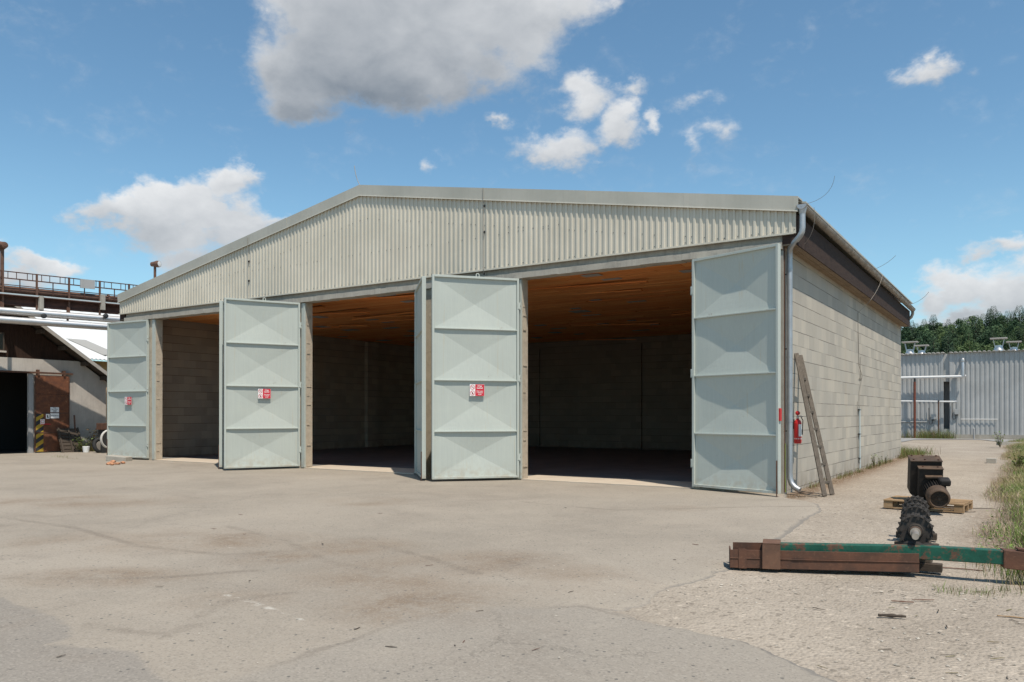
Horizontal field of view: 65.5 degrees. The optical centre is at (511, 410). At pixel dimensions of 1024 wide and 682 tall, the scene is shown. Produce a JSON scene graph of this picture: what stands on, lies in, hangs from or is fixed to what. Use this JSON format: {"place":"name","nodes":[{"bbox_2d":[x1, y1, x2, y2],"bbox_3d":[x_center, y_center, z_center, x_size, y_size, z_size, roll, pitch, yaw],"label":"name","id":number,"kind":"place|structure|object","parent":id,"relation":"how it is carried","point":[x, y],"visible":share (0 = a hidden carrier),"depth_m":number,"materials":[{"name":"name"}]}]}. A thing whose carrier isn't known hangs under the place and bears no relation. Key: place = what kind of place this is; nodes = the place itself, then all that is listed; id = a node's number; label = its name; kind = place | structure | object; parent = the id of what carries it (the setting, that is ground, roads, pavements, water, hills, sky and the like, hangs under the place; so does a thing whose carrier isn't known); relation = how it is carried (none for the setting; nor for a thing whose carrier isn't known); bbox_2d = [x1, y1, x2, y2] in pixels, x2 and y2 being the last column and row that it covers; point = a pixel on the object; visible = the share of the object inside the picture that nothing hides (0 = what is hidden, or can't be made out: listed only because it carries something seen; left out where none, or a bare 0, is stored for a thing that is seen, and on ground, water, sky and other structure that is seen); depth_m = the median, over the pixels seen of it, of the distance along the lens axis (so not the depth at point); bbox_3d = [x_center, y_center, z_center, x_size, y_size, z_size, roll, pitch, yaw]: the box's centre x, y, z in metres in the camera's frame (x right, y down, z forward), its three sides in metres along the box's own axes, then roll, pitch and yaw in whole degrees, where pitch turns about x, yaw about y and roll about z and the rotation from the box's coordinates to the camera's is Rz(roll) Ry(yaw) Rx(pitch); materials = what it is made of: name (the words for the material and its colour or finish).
{"place":"outdoors","nodes":[
{"label":"outdoors","id":0,"kind":"place"},
{"bbox_2d":[0,451,836,681],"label":"asphalt yard","id":1,"kind":"structure","parent":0,"point":[101,561],"depth_m":7.93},
{"bbox_2d":[0,305,106,453],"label":"old barn","id":2,"kind":"structure","parent":1,"relation":"on","point":[51,381],"depth_m":33.47,"materials":[{"name":"paint"}]},
{"bbox_2d":[0,332,6,352],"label":"window","id":3,"kind":"structure","parent":2,"relation":"in","point":[1,333],"depth_m":31.71,"materials":[{"name":"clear glass"}]},
{"bbox_2d":[34,375,69,451],"bbox_3d":[-19.147,0.111,33.166,0.064,3.140,1.400,0,0,33],"label":"sliding door","id":4,"kind":"structure","parent":2,"relation":"in","point":[51,406],"depth_m":33.09,"materials":[{"name":"metal"}]},
{"bbox_2d":[0,270,136,329],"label":"pipe bridge","id":5,"kind":"structure","parent":1,"relation":"on","point":[41,300],"depth_m":31.44,"materials":[{"name":"metal"}]},
{"bbox_2d":[0,241,7,284],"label":"floodlight mast","id":6,"kind":"object","parent":5,"relation":"attached to","point":[3,246],"visible":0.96,"depth_m":30.26,"materials":[{"name":"brown metal"}]},
{"bbox_2d":[56,427,82,452],"bbox_3d":[-18.534,1.215,33.427,0.475,1.043,0.922,0,0,33],"label":"slatted panel","id":7,"kind":"object","parent":1,"relation":"on","point":[71,433],"visible":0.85,"depth_m":33.38,"materials":[{"name":"brown wood"}]},
{"bbox_2d":[22,307,119,370],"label":"white roofed building","id":8,"kind":"structure","parent":1,"relation":"on","point":[90,343],"depth_m":42.20,"materials":[{"name":"paint"}]},
{"bbox_2d":[73,415,76,445],"bbox_3d":[-18.525,0.948,33.775,0.275,1.558,0.054,0,0,38],"label":"wooden stake","id":9,"kind":"object","parent":1,"relation":"on","point":[74,424],"visible":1,"depth_m":33.79,"materials":[{"name":"brown wood"}]},
{"bbox_2d":[72,437,92,451],"bbox_3d":[-18.013,1.407,33.398,0.813,0.636,0.733,0,0,12],"label":"weed bush","id":10,"kind":"object","parent":1,"relation":"on","point":[80,445],"visible":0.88,"depth_m":33.37,"materials":[{"name":"green plant"}]},
{"bbox_2d":[82,446,89,451],"bbox_3d":[-17.779,1.596,33.230,0.280,0.250,0.280,0,0,33],"label":"white bucket","id":11,"kind":"object","parent":1,"relation":"on","point":[86,448],"visible":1,"depth_m":33.13,"materials":[{"name":"plastic"}]},
{"bbox_2d":[86,428,97,442],"bbox_3d":[-17.779,1.185,34.090,0.811,1.083,0.756,0,0,-45],"label":"weed bush","id":12,"kind":"object","parent":1,"relation":"on","point":[95,432],"visible":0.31,"depth_m":34.04,"materials":[{"name":"green plant"}]},
{"bbox_2d":[92,437,100,452],"bbox_3d":[-16.934,1.420,32.783,0.250,0.686,0.685,0,0,33],"label":"tyre","id":13,"kind":"object","parent":1,"relation":"on","point":[96,444],"visible":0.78,"depth_m":32.61,"materials":[{"name":"black rubber"}]},
{"bbox_2d":[96,423,106,452],"bbox_3d":[-16.727,1.110,33.087,0.400,1.220,0.900,0,0,33],"label":"rusty bin","id":14,"kind":"object","parent":1,"relation":"on","point":[101,428],"visible":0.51,"depth_m":32.74,"materials":[{"name":"brown metal"}]},
{"bbox_2d":[100,430,106,447],"bbox_3d":[-16.396,1.137,32.455,0.115,0.789,0.789,0,0,33],"label":"hose coil","id":15,"kind":"object","parent":1,"relation":"on","point":[101,437],"visible":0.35,"depth_m":32.17,"materials":[{"name":"white plastic"}]},
{"bbox_2d":[106,388,106,422],"bbox_3d":[-17.622,0.352,34.781,0.160,2.750,0.160,0,0,33],"label":"pale post","id":16,"kind":"object","parent":1,"relation":"on","point":[106,405],"visible":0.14,"depth_m":34.73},
{"bbox_2d":[106,455,131,460],"bbox_3d":[-13.350,1.621,27.052,0.840,0.190,0.320,3,3,18],"label":"concrete slab","id":17,"kind":"object","parent":1,"relation":"on","point":[117,458],"depth_m":26.93,"materials":[{"name":"grey concrete"}]},
{"bbox_2d":[150,261,160,277],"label":"floodlight mast","id":18,"kind":"object","parent":1,"relation":"on","point":[154,264],"visible":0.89,"depth_m":43.91,"materials":[{"name":"white metal"}]},
{"bbox_2d":[107,166,928,496],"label":"storage hall","id":19,"kind":"structure","parent":1,"relation":"on","point":[623,338],"depth_m":22.29,"materials":[{"name":"metal"}]},
{"bbox_2d":[107,320,148,457],"bbox_3d":[-13.512,-0.761,28.061,2.176,4.802,0.132,0,0,28],"label":"door leaf","id":20,"kind":"structure","parent":19,"relation":"in","point":[127,341],"depth_m":28.08,"materials":[{"name":"green paint"}]},
{"bbox_2d":[218,301,223,468],"bbox_3d":[-8.588,-0.748,24.045,0.139,4.862,2.176,0,0,-10],"label":"door leaf","id":21,"kind":"structure","parent":19,"relation":"in","point":[221,303],"depth_m":22.98,"materials":[{"name":"green paint"}]},
{"bbox_2d":[224,297,301,468],"bbox_3d":[-7.153,-0.825,22.915,2.176,4.887,0.132,0,0,-30],"label":"door leaf","id":22,"kind":"structure","parent":19,"relation":"in","point":[262,384],"depth_m":22.90,"materials":[{"name":"green paint"}]},
{"bbox_2d":[414,276,425,480],"bbox_3d":[-2.304,-0.765,19.958,0.140,4.862,2.226,0,0,-11],"label":"door leaf","id":23,"kind":"structure","parent":19,"relation":"in","point":[420,291],"depth_m":20.12,"materials":[{"name":"green paint"}]},
{"bbox_2d":[431,273,520,479],"bbox_3d":[-0.840,-0.842,18.972,2.176,4.887,0.133,0,0,-17],"label":"door leaf","id":24,"kind":"structure","parent":19,"relation":"in","point":[475,377],"depth_m":18.98,"materials":[{"name":"green paint"}]},
{"bbox_2d":[690,243,781,496],"bbox_3d":[4.481,-0.781,16.074,0.143,4.862,2.136,0,0,-39],"label":"door leaf","id":25,"kind":"structure","parent":19,"relation":"in","point":[735,373],"depth_m":16.04,"materials":[{"name":"green paint"}]},
{"bbox_2d":[793,411,802,443],"bbox_3d":[5.906,0.333,16.453,0.227,0.678,0.161,0,0,33],"label":"fire extinguisher","id":26,"kind":"object","parent":19,"relation":"attached to","point":[798,428],"visible":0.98,"depth_m":16.40,"materials":[{"name":"metal"}]},
{"bbox_2d":[0,0,1023,360],"label":"sky","id":27,"kind":"structure","parent":0,"point":[134,134],"materials":[{"name":"blue"}]},
{"bbox_2d":[612,439,1023,681],"bbox_3d":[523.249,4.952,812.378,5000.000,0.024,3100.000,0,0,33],"label":"ground","id":28,"kind":"structure","parent":0,"point":[818,630],"depth_m":6.81,"materials":[{"name":"beige gravel"}]},
{"bbox_2d":[54,428,1023,598],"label":"weeds","id":29,"kind":"object","parent":28,"relation":"on","point":[905,452],"visible":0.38,"depth_m":29.87,"materials":[{"name":"green plant"}]},
{"bbox_2d":[130,473,1023,680],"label":"loose stones","id":30,"kind":"object","parent":28,"relation":"on","point":[928,633],"visible":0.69,"depth_m":6.61,"materials":[{"name":"grey stone"}]},
{"bbox_2d":[794,353,834,495],"bbox_3d":[6.146,0.221,16.208,0.382,2.881,1.570,0,0,-5],"label":"wooden ladder","id":31,"kind":"object","parent":28,"relation":"on","point":[805,386],"visible":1,"depth_m":16.13,"materials":[{"name":"brown wood"}]},
{"bbox_2d":[729,542,918,572],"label":"rusty channel beam","id":32,"kind":"structure","parent":28,"relation":"on","point":[745,555],"depth_m":7.99,"materials":[{"name":"metal"}]},
{"bbox_2d":[762,539,1023,570],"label":"green steel bar","id":33,"kind":"object","parent":32,"relation":"on","point":[1005,558],"visible":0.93,"depth_m":7.85,"materials":[{"name":"paint"}]},
{"bbox_2d":[878,613,905,617],"bbox_3d":[2.997,1.612,6.280,0.204,0.031,0.042,0,0,14],"label":"bark piece","id":34,"kind":"object","parent":28,"relation":"on","point":[892,615],"visible":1,"depth_m":6.27,"materials":[{"name":"wood"}]},
{"bbox_2d":[913,378,915,437],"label":"pipe post","id":35,"kind":"object","parent":28,"relation":"on","point":[914,407],"visible":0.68,"depth_m":53.15,"materials":[{"name":"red metal"}]},
{"bbox_2d":[901,358,965,378],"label":"insulated pipe","id":36,"kind":"object","parent":35,"relation":"on","point":[944,376],"visible":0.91,"depth_m":52.20,"materials":[{"name":"metal"}]},
{"bbox_2d":[894,540,938,545],"bbox_3d":[4.729,1.577,9.310,0.462,0.080,0.110,0,0,32],"label":"timber bearer","id":37,"kind":"object","parent":28,"relation":"on","point":[897,542],"visible":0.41,"depth_m":9.36,"materials":[{"name":"brown wood"}]},
{"bbox_2d":[896,531,936,540],"bbox_3d":[5.136,1.581,10.113,0.462,0.080,0.110,0,0,32],"label":"timber bearer","id":38,"kind":"object","parent":28,"relation":"on","point":[934,536],"visible":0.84,"depth_m":9.96,"materials":[{"name":"brown wood"}]},
{"bbox_2d":[896,495,934,544],"bbox_3d":[4.639,1.237,9.155,0.363,0.363,3.020,0,0,27],"label":"toothed roller","id":39,"kind":"object","parent":38,"relation":"on","point":[916,526],"visible":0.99,"depth_m":8.21,"materials":[{"name":"black metal"}]},
{"bbox_2d":[901,341,945,437],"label":"metal shed","id":40,"kind":"structure","parent":28,"relation":"on","point":[921,363],"depth_m":53.31,"materials":[{"name":"metal"}]},
{"bbox_2d":[929,414,935,423],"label":"junction box","id":41,"kind":"object","parent":40,"relation":"attached to","point":[933,416],"visible":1,"depth_m":52.82,"materials":[{"name":"black metal"}]},
{"bbox_2d":[944,354,949,381],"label":"gap flashing","id":42,"kind":"object","parent":40,"relation":"attached to","point":[946,364],"visible":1,"depth_m":52.65,"materials":[{"name":"grey metal"}]},
{"bbox_2d":[883,495,972,512],"bbox_3d":[7.026,1.567,13.447,1.200,0.144,0.840,0,0,39],"label":"wooden pallet","id":43,"kind":"object","parent":28,"relation":"on","point":[961,505],"visible":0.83,"depth_m":13.32,"materials":[{"name":"brown wood"}]},
{"bbox_2d":[907,455,950,507],"bbox_3d":[6.854,1.141,13.072,0.535,0.807,1.125,0,0,19],"label":"gear motor","id":44,"kind":"object","parent":43,"relation":"on","point":[927,481],"visible":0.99,"depth_m":13.07,"materials":[{"name":"metal"}]},
{"bbox_2d":[919,562,942,572],"bbox_3d":[4.101,1.572,8.092,0.482,0.080,0.110,0,0,32],"label":"timber bearer","id":45,"kind":"object","parent":28,"relation":"on","point":[933,567],"visible":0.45,"depth_m":7.98,"materials":[{"name":"brown wood"}]},
{"bbox_2d":[919,559,932,562],"bbox_3d":[4.133,1.492,8.121,0.273,0.080,0.110,0,0,35],"label":"timber bearer","id":46,"kind":"object","parent":45,"relation":"on","point":[925,561],"visible":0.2,"depth_m":8.03,"materials":[{"name":"brown wood"}]},
{"bbox_2d":[938,400,939,430],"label":"pipe post","id":47,"kind":"object","parent":28,"relation":"on","point":[938,415],"visible":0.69,"depth_m":52.41,"materials":[{"name":"metal"}]},
{"bbox_2d":[901,400,956,402],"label":"service pipe","id":48,"kind":"object","parent":47,"relation":"on","point":[926,401],"visible":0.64,"depth_m":52.86,"materials":[{"name":"metal"}]},
{"bbox_2d":[945,382,949,428],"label":"recess panel","id":49,"kind":"object","parent":28,"relation":"on","point":[947,406],"visible":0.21,"depth_m":53.33,"materials":[{"name":"black metal"}]},
{"bbox_2d":[943,567,982,570],"bbox_3d":[4.556,1.627,8.242,0.553,0.011,0.049,0,0,22],"label":"stick","id":50,"kind":"object","parent":28,"relation":"on","point":[962,568],"visible":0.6,"depth_m":8.21,"materials":[{"name":"wood"}]},
{"bbox_2d":[948,337,1023,439],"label":"metal shed","id":51,"kind":"structure","parent":28,"relation":"on","point":[990,385],"depth_m":51.28,"materials":[{"name":"metal"}]},
{"bbox_2d":[952,403,958,419],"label":"junction box","id":52,"kind":"object","parent":51,"relation":"attached to","point":[956,412],"visible":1,"depth_m":52.13,"materials":[{"name":"black metal"}]},
{"bbox_2d":[986,458,995,463],"bbox_3d":[15.755,1.657,26.166,0.270,0.210,0.400,0,0,33],"label":"concrete kerbstone","id":53,"kind":"object","parent":28,"relation":"on","point":[991,460],"visible":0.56,"depth_m":26.01,"materials":[{"name":"grey concrete"}]},
{"bbox_2d":[965,438,1023,585],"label":"grass","id":54,"kind":"structure","parent":28,"relation":"on","point":[1011,487],"depth_m":13.23,"materials":[{"name":"green plant"}]},
{"bbox_2d":[991,431,1004,446],"bbox_3d":[23.183,1.345,37.999,0.497,0.797,0.873,0,0,-21],"label":"weed bush","id":55,"kind":"object","parent":28,"relation":"on","point":[1000,443],"visible":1,"depth_m":37.97,"materials":[{"name":"green plant"}]},
{"bbox_2d":[974,441,1023,548],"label":"broadleaf weeds","id":56,"kind":"object","parent":28,"relation":"on","point":[999,524],"visible":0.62,"depth_m":10.03,"materials":[{"name":"green plant"}]},
{"bbox_2d":[996,442,1021,444],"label":"kerb","id":57,"kind":"structure","parent":28,"relation":"on","point":[1005,443],"depth_m":41.28,"materials":[{"name":"concrete"}]},
{"bbox_2d":[1008,449,1023,467],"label":"weed bush","id":58,"kind":"object","parent":28,"relation":"on","point":[1018,461],"visible":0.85,"depth_m":22.35,"materials":[{"name":"green plant"}]},
{"bbox_2d":[901,438,1016,441],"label":"road","id":59,"kind":"structure","parent":0,"point":[909,439],"depth_m":49.96,"materials":[{"name":"concrete"}]},
{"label":"hill","id":60,"kind":"structure","parent":0,"visible":0},
{"bbox_2d":[901,305,1023,353],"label":"forest","id":61,"kind":"object","parent":60,"relation":"on","point":[961,336],"visible":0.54,"depth_m":397.54,"materials":[{"name":"green plant"}]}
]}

